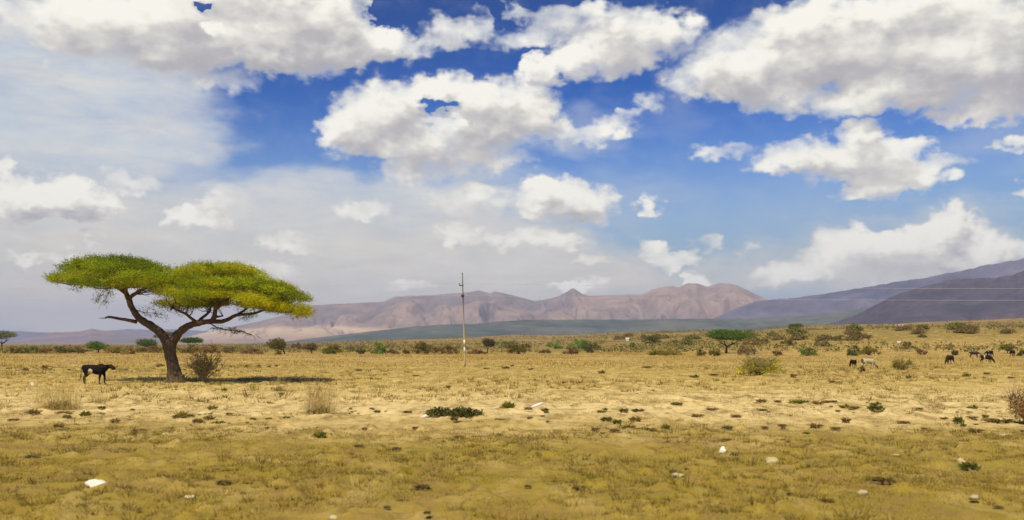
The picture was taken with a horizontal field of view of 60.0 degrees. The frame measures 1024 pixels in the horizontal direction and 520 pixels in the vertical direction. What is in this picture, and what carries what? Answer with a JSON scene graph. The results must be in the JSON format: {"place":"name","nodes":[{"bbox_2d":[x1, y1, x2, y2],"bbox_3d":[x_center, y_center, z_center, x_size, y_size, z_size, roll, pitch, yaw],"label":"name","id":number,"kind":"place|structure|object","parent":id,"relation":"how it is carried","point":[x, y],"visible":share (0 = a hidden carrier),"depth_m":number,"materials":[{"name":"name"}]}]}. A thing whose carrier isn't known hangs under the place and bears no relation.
{"place":"outdoors","nodes":[
{"label":"outdoors","id":0,"kind":"place"},
{"bbox_2d":[0,329,186,343],"bbox_3d":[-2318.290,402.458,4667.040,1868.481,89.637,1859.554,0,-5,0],"label":"mountains","id":1,"kind":"structure","parent":0,"point":[104,337],"depth_m":4581.93,"materials":[{"name":"stone"}]},
{"bbox_2d":[0,329,209,341],"bbox_3d":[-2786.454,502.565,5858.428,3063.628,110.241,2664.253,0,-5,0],"label":"mountains","id":2,"kind":"structure","parent":0,"point":[25,334],"depth_m":6104.40,"materials":[{"name":"stone"}]},
{"bbox_2d":[177,283,767,343],"bbox_3d":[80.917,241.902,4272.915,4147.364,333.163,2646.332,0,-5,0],"label":"mountains","id":3,"kind":"structure","parent":0,"point":[699,301],"depth_m":4466.35,"materials":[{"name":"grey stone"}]},
{"bbox_2d":[0,318,1023,519],"bbox_3d":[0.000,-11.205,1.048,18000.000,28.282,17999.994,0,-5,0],"label":"ground","id":4,"kind":"structure","parent":0,"point":[506,490],"depth_m":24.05,"materials":[{"name":"beige plant"}]},
{"bbox_2d":[0,331,17,347],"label":"acacia tree","id":5,"kind":"object","parent":4,"relation":"on","point":[9,334],"visible":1,"depth_m":281.43,"materials":[{"name":"green plant"}]},
{"bbox_2d":[3,346,22,352],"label":"bush","id":6,"kind":"object","parent":4,"relation":"on","point":[11,349],"visible":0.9,"depth_m":208.85,"materials":[{"name":"green plant"}]},
{"bbox_2d":[20,346,39,352],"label":"bush","id":7,"kind":"object","parent":4,"relation":"on","point":[26,349],"visible":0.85,"depth_m":209.08,"materials":[{"name":"green plant"}]},
{"bbox_2d":[23,454,39,457],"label":"weed clod","id":8,"kind":"object","parent":4,"relation":"on","point":[31,456],"visible":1,"depth_m":18.42,"materials":[{"name":"plant"}]},
{"bbox_2d":[24,409,42,414],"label":"weed clod","id":9,"kind":"object","parent":4,"relation":"on","point":[29,411],"visible":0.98,"depth_m":29.57,"materials":[{"name":"plant"}]},
{"bbox_2d":[36,347,52,352],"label":"bush","id":10,"kind":"object","parent":4,"relation":"on","point":[41,350],"visible":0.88,"depth_m":209.01,"materials":[{"name":"brown plant"}]},
{"bbox_2d":[54,346,70,352],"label":"bush","id":11,"kind":"object","parent":4,"relation":"on","point":[63,349],"visible":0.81,"depth_m":208.95,"materials":[{"name":"green plant"}]},
{"bbox_2d":[6,367,122,409],"bbox_3d":[-16.650,4.649,31.938,5.215,2.009,2.740,0,-5,0],"label":"grass tussock","id":12,"kind":"object","parent":4,"relation":"on","point":[53,404],"depth_m":31.70,"materials":[{"name":"plant"}]},
{"bbox_2d":[69,347,88,352],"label":"bush","id":13,"kind":"object","parent":4,"relation":"on","point":[76,349],"visible":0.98,"depth_m":208.74,"materials":[{"name":"brown plant"}]},
{"bbox_2d":[79,409,91,416],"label":"weed clod","id":14,"kind":"object","parent":4,"relation":"on","point":[82,414],"visible":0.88,"depth_m":28.86,"materials":[{"name":"plant"}]},
{"bbox_2d":[85,479,106,487],"bbox_3d":[-6.819,3.675,14.515,0.369,0.178,0.262,0,-5,0],"label":"stone","id":15,"kind":"object","parent":4,"relation":"on","point":[91,483],"visible":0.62,"depth_m":14.46,"materials":[{"name":"white stone"}]},
{"bbox_2d":[84,340,109,352],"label":"acacia tree","id":16,"kind":"object","parent":4,"relation":"on","point":[97,345],"visible":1,"depth_m":222.08,"materials":[{"name":"green plant"}]},
{"bbox_2d":[79,388,114,403],"bbox_3d":[-16.093,5.166,34.123,1.852,0.887,0.992,0,-5,5],"label":"grass tussock","id":17,"kind":"object","parent":4,"relation":"on","point":[96,400],"depth_m":34.18,"materials":[{"name":"plant"}]},
{"bbox_2d":[80,364,114,383],"bbox_3d":[-24.332,6.699,52.092,2.102,1.215,0.591,0,-5,4],"label":"cow","id":18,"kind":"object","parent":4,"relation":"on","point":[98,369],"visible":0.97,"depth_m":51.95},
{"bbox_2d":[104,347,122,352],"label":"bush","id":19,"kind":"object","parent":4,"relation":"on","point":[112,350],"visible":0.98,"depth_m":208.56,"materials":[{"name":"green plant"}]},
{"bbox_2d":[120,348,135,353],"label":"bush","id":20,"kind":"object","parent":4,"relation":"on","point":[130,350],"visible":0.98,"depth_m":196.62,"materials":[{"name":"brown plant"}]},
{"bbox_2d":[133,338,157,347],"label":"acacia tree","id":21,"kind":"object","parent":4,"relation":"on","point":[146,343],"visible":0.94,"depth_m":256.38,"materials":[{"name":"green plant"}]},
{"bbox_2d":[135,345,161,352],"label":"bush","id":22,"kind":"object","parent":4,"relation":"on","point":[154,348],"visible":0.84,"depth_m":222.26,"materials":[{"name":"brown plant"}]},
{"bbox_2d":[42,252,316,382],"bbox_3d":[-20.741,3.638,55.095,17.958,8.551,12.328,0,-5,0],"label":"acacia tree","id":23,"kind":"object","parent":4,"relation":"on","point":[201,285],"visible":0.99,"depth_m":53.64,"materials":[{"name":"green plant"}]},
{"bbox_2d":[180,344,199,352],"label":"bush","id":24,"kind":"object","parent":4,"relation":"on","point":[186,350],"visible":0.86,"depth_m":208.26,"materials":[{"name":"brown plant"}]},
{"bbox_2d":[179,336,203,345],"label":"acacia tree","id":25,"kind":"object","parent":4,"relation":"on","point":[195,340],"visible":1,"depth_m":237.69,"materials":[{"name":"green plant"}]},
{"bbox_2d":[179,341,226,381],"bbox_3d":[-19.338,6.298,55.640,3.012,2.644,2.134,0,-5,0],"label":"bush","id":26,"kind":"object","parent":4,"relation":"on","point":[202,369],"visible":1,"depth_m":55.40,"materials":[{"name":"brown plant"}]},
{"bbox_2d":[200,344,220,352],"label":"bush","id":27,"kind":"object","parent":4,"relation":"on","point":[210,349],"visible":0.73,"depth_m":208.36,"materials":[{"name":"brown plant"}]},
{"bbox_2d":[215,479,231,484],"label":"weed clod","id":28,"kind":"object","parent":4,"relation":"on","point":[222,481],"visible":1,"depth_m":15.08,"materials":[{"name":"plant"}]},
{"bbox_2d":[222,346,238,352],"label":"bush","id":29,"kind":"object","parent":4,"relation":"on","point":[229,349],"visible":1,"depth_m":208.37,"materials":[{"name":"brown plant"}]},
{"bbox_2d":[239,348,264,353],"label":"bush","id":30,"kind":"object","parent":4,"relation":"on","point":[253,351],"visible":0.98,"depth_m":195.72,"materials":[{"name":"brown plant"}]},
{"bbox_2d":[265,337,286,352],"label":"acacia tree","id":31,"kind":"object","parent":4,"relation":"on","point":[279,343],"visible":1,"depth_m":195.63,"materials":[{"name":"green plant"}]},
{"bbox_2d":[271,365,288,390],"bbox_3d":[-11.716,5.777,44.590,1.605,1.672,1.522,-4,-7,35],"label":"grass tussock","id":32,"kind":"object","parent":4,"relation":"on","point":[276,388],"depth_m":44.62,"materials":[{"name":"plant"}]},
{"bbox_2d":[300,343,318,352],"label":"acacia tree","id":33,"kind":"object","parent":4,"relation":"on","point":[312,346],"visible":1,"depth_m":208.11,"materials":[{"name":"green plant"}]},
{"bbox_2d":[312,430,326,438],"bbox_3d":[-4.961,4.492,22.910,0.450,0.228,0.470,4,-7,-37],"label":"weed clod","id":34,"kind":"object","parent":4,"relation":"on","point":[318,434],"visible":1,"depth_m":22.82,"materials":[{"name":"plant"}]},
{"bbox_2d":[291,365,359,414],"bbox_3d":[-6.059,4.298,29.863,3.953,1.787,2.139,0,-5,0],"label":"grass tussock","id":35,"kind":"object","parent":4,"relation":"on","point":[317,410],"depth_m":29.61,"materials":[{"name":"plant"}]},
{"bbox_2d":[322,348,336,353],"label":"bush","id":36,"kind":"object","parent":4,"relation":"on","point":[333,351],"visible":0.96,"depth_m":196.49,"materials":[{"name":"green plant"}]},
{"bbox_2d":[322,343,345,352],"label":"bush","id":37,"kind":"object","parent":4,"relation":"on","point":[334,347],"visible":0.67,"depth_m":209.22,"materials":[{"name":"green plant"}]},
{"bbox_2d":[344,344,364,350],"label":"bush","id":38,"kind":"object","parent":4,"relation":"on","point":[352,347],"visible":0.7,"depth_m":273.33,"materials":[{"name":"brown plant"}]},
{"bbox_2d":[370,342,387,353],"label":"bush","id":39,"kind":"object","parent":4,"relation":"on","point":[382,351],"visible":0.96,"depth_m":197.07,"materials":[{"name":"green plant"}]},
{"bbox_2d":[412,483,430,489],"bbox_3d":[-1.496,3.784,14.857,0.382,0.087,0.436,2,-6,-23],"label":"weed clod","id":40,"kind":"object","parent":4,"relation":"on","point":[422,486],"visible":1,"depth_m":14.80,"materials":[{"name":"plant"}]},
{"bbox_2d":[411,341,439,353],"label":"bush","id":41,"kind":"object","parent":4,"relation":"on","point":[423,346],"visible":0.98,"depth_m":196.18,"materials":[{"name":"brown plant"}]},
{"bbox_2d":[439,345,459,353],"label":"bush","id":42,"kind":"object","parent":4,"relation":"on","point":[449,350],"visible":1,"depth_m":196.80,"materials":[{"name":"brown plant"}]},
{"bbox_2d":[424,405,483,417],"bbox_3d":[-1.873,4.840,28.548,1.990,0.375,1.289,0,-5,0],"label":"weed mat","id":43,"kind":"object","parent":4,"relation":"on","point":[469,412],"visible":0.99,"depth_m":28.36,"materials":[{"name":"plant"}]},
{"bbox_2d":[459,273,465,366],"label":"utility pole","id":44,"kind":"object","parent":4,"relation":"on","point":[462,295],"visible":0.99,"depth_m":91.86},
{"bbox_2d":[125,295,800,299],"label":"power wire","id":45,"kind":"object","parent":44,"relation":"attached to","point":[520,296],"visible":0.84,"depth_m":91.96,"materials":[{"name":"metal"}]},
{"bbox_2d":[322,283,1023,288],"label":"power wire","id":46,"kind":"object","parent":44,"relation":"attached to","point":[752,287],"visible":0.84,"depth_m":92.26,"materials":[{"name":"metal"}]},
{"bbox_2d":[466,349,486,353],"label":"bush","id":47,"kind":"object","parent":4,"relation":"on","point":[476,351],"visible":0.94,"depth_m":195.98,"materials":[{"name":"brown plant"}]},
{"bbox_2d":[481,338,496,352],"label":"acacia tree","id":48,"kind":"object","parent":4,"relation":"on","point":[486,342],"visible":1,"depth_m":209.00,"materials":[{"name":"brown plant"}]},
{"bbox_2d":[495,339,516,347],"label":"bush","id":49,"kind":"object","parent":4,"relation":"on","point":[506,343],"visible":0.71,"depth_m":313.76,"materials":[{"name":"green plant"}]},
{"bbox_2d":[499,400,515,407],"bbox_3d":[-0.118,5.262,32.193,0.568,0.367,0.550,5,-7,-43],"label":"weed clod","id":50,"kind":"object","parent":4,"relation":"on","point":[508,405],"visible":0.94,"depth_m":32.15,"materials":[{"name":"plant"}]},
{"bbox_2d":[0,317,1023,353],"bbox_3d":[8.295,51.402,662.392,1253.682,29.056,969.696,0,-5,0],"label":"scrub cover","id":51,"kind":"object","parent":4,"relation":"on","point":[701,347],"visible":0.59,"depth_m":275.51,"materials":[{"name":"green plant"}]},
{"bbox_2d":[506,339,531,353],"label":"bush","id":52,"kind":"object","parent":4,"relation":"on","point":[518,349],"visible":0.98,"depth_m":196.17,"materials":[{"name":"brown plant"}]},
{"bbox_2d":[546,340,564,348],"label":"bush","id":53,"kind":"object","parent":4,"relation":"on","point":[554,345],"visible":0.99,"depth_m":295.25,"materials":[{"name":"green plant"}]},
{"bbox_2d":[563,346,578,353],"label":"bush","id":54,"kind":"object","parent":4,"relation":"on","point":[572,350],"visible":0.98,"depth_m":195.29,"materials":[{"name":"brown plant"}]},
{"bbox_2d":[568,338,587,348],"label":"bush","id":55,"kind":"object","parent":4,"relation":"on","point":[582,342],"visible":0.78,"depth_m":287.16,"materials":[{"name":"green plant"}]},
{"bbox_2d":[580,342,604,352],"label":"bush","id":56,"kind":"object","parent":4,"relation":"on","point":[588,347],"visible":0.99,"depth_m":220.44,"materials":[{"name":"green plant"}]},
{"bbox_2d":[628,416,641,421],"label":"weed clod","id":57,"kind":"object","parent":4,"relation":"on","point":[636,419],"visible":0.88,"depth_m":27.14,"materials":[{"name":"plant"}]},
{"bbox_2d":[639,339,662,342],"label":"scrub bush","id":58,"kind":"object","parent":4,"relation":"on","point":[656,341],"visible":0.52,"depth_m":308.18,"materials":[{"name":"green plant"}]},
{"bbox_2d":[643,335,661,341],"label":"acacia tree","id":59,"kind":"object","parent":4,"relation":"on","point":[653,337],"visible":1,"depth_m":283.53,"materials":[{"name":"green plant"}]},
{"bbox_2d":[647,349,684,354],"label":"bush","id":60,"kind":"object","parent":4,"relation":"on","point":[663,352],"visible":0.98,"depth_m":172.89,"materials":[{"name":"green plant"}]},
{"bbox_2d":[680,338,693,344],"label":"scrub bush","id":61,"kind":"object","parent":4,"relation":"on","point":[684,342],"visible":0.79,"depth_m":272.81,"materials":[{"name":"green plant"}]},
{"bbox_2d":[685,334,701,339],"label":"scrub bush","id":62,"kind":"object","parent":4,"relation":"on","point":[694,336],"visible":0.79,"depth_m":314.24,"materials":[{"name":"green plant"}]},
{"bbox_2d":[694,348,706,355],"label":"bush","id":63,"kind":"object","parent":4,"relation":"on","point":[699,353],"visible":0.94,"depth_m":165.61,"materials":[{"name":"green plant"}]},
{"bbox_2d":[709,349,721,355],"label":"bush","id":64,"kind":"object","parent":4,"relation":"on","point":[716,352],"visible":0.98,"depth_m":164.20,"materials":[{"name":"green plant"}]},
{"bbox_2d":[702,329,755,352],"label":"acacia tree","id":65,"kind":"object","parent":4,"relation":"on","point":[721,334],"visible":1,"depth_m":197.34,"materials":[{"name":"green plant"}]},
{"bbox_2d":[737,344,758,354],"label":"bush","id":66,"kind":"object","parent":4,"relation":"on","point":[751,349],"visible":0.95,"depth_m":174.21,"materials":[{"name":"brown plant"}]},
{"bbox_2d":[744,336,767,344],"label":"scrub bush","id":67,"kind":"object","parent":4,"relation":"on","point":[755,340],"visible":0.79,"depth_m":250.26,"materials":[{"name":"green plant"}]},
{"bbox_2d":[730,349,784,375],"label":"bush","id":68,"kind":"object","parent":4,"relation":"on","point":[760,366],"visible":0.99,"depth_m":65.26,"materials":[{"name":"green plant"}]},
{"bbox_2d":[766,457,778,462],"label":"stone","id":69,"kind":"object","parent":4,"relation":"on","point":[772,459],"visible":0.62,"depth_m":18.03,"materials":[{"name":"beige stone"}]},
{"bbox_2d":[771,334,785,339],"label":"scrub bush","id":70,"kind":"object","parent":4,"relation":"on","point":[777,337],"visible":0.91,"depth_m":265.50,"materials":[{"name":"brown plant"}]},
{"bbox_2d":[779,339,796,345],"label":"bush","id":71,"kind":"object","parent":4,"relation":"on","point":[788,341],"visible":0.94,"depth_m":237.76,"materials":[{"name":"brown plant"}]},
{"bbox_2d":[786,326,807,333],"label":"scrub bush","id":72,"kind":"object","parent":4,"relation":"on","point":[795,329],"visible":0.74,"depth_m":290.35,"materials":[{"name":"green plant"}]},
{"bbox_2d":[788,332,808,339],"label":"scrub bush","id":73,"kind":"object","parent":4,"relation":"on","point":[797,336],"visible":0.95,"depth_m":258.67,"materials":[{"name":"brown plant"}]},
{"bbox_2d":[789,399,811,403],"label":"weed clod","id":74,"kind":"object","parent":4,"relation":"on","point":[796,401],"visible":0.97,"depth_m":35.12,"materials":[{"name":"plant"}]},
{"bbox_2d":[798,347,819,355],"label":"bush","id":75,"kind":"object","parent":4,"relation":"on","point":[807,351],"visible":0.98,"depth_m":165.70,"materials":[{"name":"green plant"}]},
{"bbox_2d":[808,422,823,428],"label":"weed clod","id":76,"kind":"object","parent":4,"relation":"on","point":[815,425],"visible":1,"depth_m":25.29,"materials":[{"name":"plant"}]},
{"bbox_2d":[813,334,834,340],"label":"scrub bush","id":77,"kind":"object","parent":4,"relation":"on","point":[824,337],"visible":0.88,"depth_m":252.48,"materials":[{"name":"brown plant"}]},
{"bbox_2d":[816,339,831,345],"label":"bush","id":78,"kind":"object","parent":4,"relation":"on","point":[823,342],"visible":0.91,"depth_m":229.63,"materials":[{"name":"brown plant"}]},
{"bbox_2d":[832,334,850,340],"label":"bush","id":79,"kind":"object","parent":4,"relation":"on","point":[839,336],"visible":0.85,"depth_m":249.98,"materials":[{"name":"brown plant"}]},
{"bbox_2d":[846,346,861,355],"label":"bush","id":80,"kind":"object","parent":4,"relation":"on","point":[850,352],"visible":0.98,"depth_m":164.81,"materials":[{"name":"green plant"}]},
{"bbox_2d":[844,330,863,340],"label":"scrub bush","id":81,"kind":"object","parent":4,"relation":"on","point":[855,335],"visible":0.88,"depth_m":248.75,"materials":[{"name":"brown plant"}]},
{"bbox_2d":[846,322,864,330],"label":"scrub bush","id":82,"kind":"object","parent":4,"relation":"on","point":[855,327],"visible":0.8,"depth_m":284.35,"materials":[{"name":"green plant"}]},
{"bbox_2d":[857,489,868,494],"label":"stone","id":83,"kind":"object","parent":4,"relation":"on","point":[862,492],"visible":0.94,"depth_m":13.97,"materials":[{"name":"beige stone"}]},
{"bbox_2d":[861,358,878,368],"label":"cow","id":84,"kind":"object","parent":4,"relation":"on","point":[865,361],"visible":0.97,"depth_m":79.43},
{"bbox_2d":[861,346,882,354],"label":"bush","id":85,"kind":"object","parent":4,"relation":"on","point":[869,350],"visible":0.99,"depth_m":171.77,"materials":[{"name":"brown plant"}]},
{"bbox_2d":[866,405,885,410],"bbox_3d":[12.863,5.214,31.380,0.828,0.251,0.573,0,-5,0],"label":"weed clod","id":86,"kind":"object","parent":4,"relation":"on","point":[876,408],"visible":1,"depth_m":31.23,"materials":[{"name":"plant"}]},
{"bbox_2d":[870,476,895,483],"bbox_3d":[6.440,3.783,15.330,0.498,0.125,0.487,3,-6,-29],"label":"weed clod","id":87,"kind":"object","parent":4,"relation":"on","point":[880,480],"visible":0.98,"depth_m":15.26,"materials":[{"name":"plant"}]},
{"bbox_2d":[889,356,917,369],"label":"bush","id":88,"kind":"object","parent":4,"relation":"on","point":[898,365],"visible":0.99,"depth_m":80.36,"materials":[{"name":"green plant"}]},
{"bbox_2d":[899,341,915,348],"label":"bush","id":89,"kind":"object","parent":4,"relation":"on","point":[905,343],"visible":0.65,"depth_m":209.85,"materials":[{"name":"brown plant"}]},
{"bbox_2d":[911,328,926,333],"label":"scrub bush","id":90,"kind":"object","parent":4,"relation":"on","point":[917,331],"visible":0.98,"depth_m":260.00,"materials":[{"name":"brown plant"}]},
{"bbox_2d":[916,347,927,354],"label":"bush","id":91,"kind":"object","parent":4,"relation":"on","point":[920,351],"visible":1,"depth_m":175.75,"materials":[{"name":"brown plant"}]},
{"bbox_2d":[915,324,929,329],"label":"scrub bush","id":92,"kind":"object","parent":4,"relation":"on","point":[925,326],"visible":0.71,"depth_m":280.05,"materials":[{"name":"green plant"}]},
{"bbox_2d":[945,355,953,363],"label":"cow","id":93,"kind":"object","parent":4,"relation":"on","point":[949,357],"visible":0.97,"depth_m":99.30},
{"bbox_2d":[943,322,968,329],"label":"scrub bush","id":94,"kind":"object","parent":4,"relation":"on","point":[957,324],"visible":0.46,"depth_m":272.99,"materials":[{"name":"green plant"}]},
{"bbox_2d":[951,325,964,332],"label":"scrub bush","id":95,"kind":"object","parent":4,"relation":"on","point":[958,329],"visible":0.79,"depth_m":259.26,"materials":[{"name":"brown plant"}]},
{"bbox_2d":[952,415,964,423],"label":"weed clod","id":96,"kind":"object","parent":4,"relation":"on","point":[958,420],"visible":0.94,"depth_m":26.77,"materials":[{"name":"plant"}]},
{"bbox_2d":[956,460,981,470],"bbox_3d":[8.762,3.945,17.016,0.480,0.208,0.446,0,-5,0],"label":"weed clod","id":97,"kind":"object","parent":4,"relation":"on","point":[968,466],"visible":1,"depth_m":16.91,"materials":[{"name":"plant"}]},
{"bbox_2d":[961,323,977,333],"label":"scrub bush","id":98,"kind":"object","parent":4,"relation":"on","point":[969,329],"visible":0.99,"depth_m":255.90,"materials":[{"name":"brown plant"}]},
{"bbox_2d":[968,495,979,500],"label":"stone","id":99,"kind":"object","parent":4,"relation":"on","point":[973,497],"visible":1,"depth_m":13.57,"materials":[{"name":"beige stone"}]},
{"bbox_2d":[966,427,984,432],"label":"weed clod","id":100,"kind":"object","parent":4,"relation":"on","point":[973,430],"visible":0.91,"depth_m":24.54,"materials":[{"name":"plant"}]},
{"bbox_2d":[979,355,995,362],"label":"cow","id":101,"kind":"object","parent":4,"relation":"on","point":[989,357],"visible":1,"depth_m":103.39},
{"bbox_2d":[981,418,1018,423],"bbox_3d":[14.956,4.926,27.309,1.268,0.164,1.048,0,-5,0],"label":"weed clod","id":102,"kind":"object","parent":4,"relation":"on","point":[991,420],"visible":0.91,"depth_m":27.18,"materials":[{"name":"plant"}]},
{"bbox_2d":[999,343,1014,352],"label":"acacia tree","id":103,"kind":"object","parent":4,"relation":"on","point":[1007,347],"visible":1,"depth_m":180.18,"materials":[{"name":"green plant"}]},
{"bbox_2d":[998,327,1016,333],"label":"scrub bush","id":104,"kind":"object","parent":4,"relation":"on","point":[1009,330],"visible":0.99,"depth_m":252.78,"materials":[{"name":"brown plant"}]},
{"bbox_2d":[1002,377,1023,422],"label":"bush","id":105,"kind":"object","parent":4,"relation":"on","point":[1016,403],"visible":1,"depth_m":26.76,"materials":[{"name":"brown plant"}]},
{"bbox_2d":[0,0,1023,331],"label":"sky","id":106,"kind":"structure","parent":0,"point":[795,148],"materials":[{"name":"blue"}]},
{"bbox_2d":[287,309,866,342],"bbox_3d":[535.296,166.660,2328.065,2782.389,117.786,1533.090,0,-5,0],"label":"hills","id":107,"kind":"structure","parent":0,"point":[549,327],"depth_m":2506.51,"materials":[{"name":"stone"}]},
{"bbox_2d":[713,258,1023,318],"bbox_3d":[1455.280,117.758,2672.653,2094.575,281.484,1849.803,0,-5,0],"label":"mountains","id":108,"kind":"structure","parent":0,"point":[859,298],"depth_m":2890.34,"materials":[{"name":"stone"}]},
{"bbox_2d":[825,271,1023,324],"bbox_3d":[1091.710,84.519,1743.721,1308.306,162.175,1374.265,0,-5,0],"label":"hills","id":109,"kind":"structure","parent":0,"point":[920,304],"depth_m":1791.49,"materials":[{"name":"stone"}]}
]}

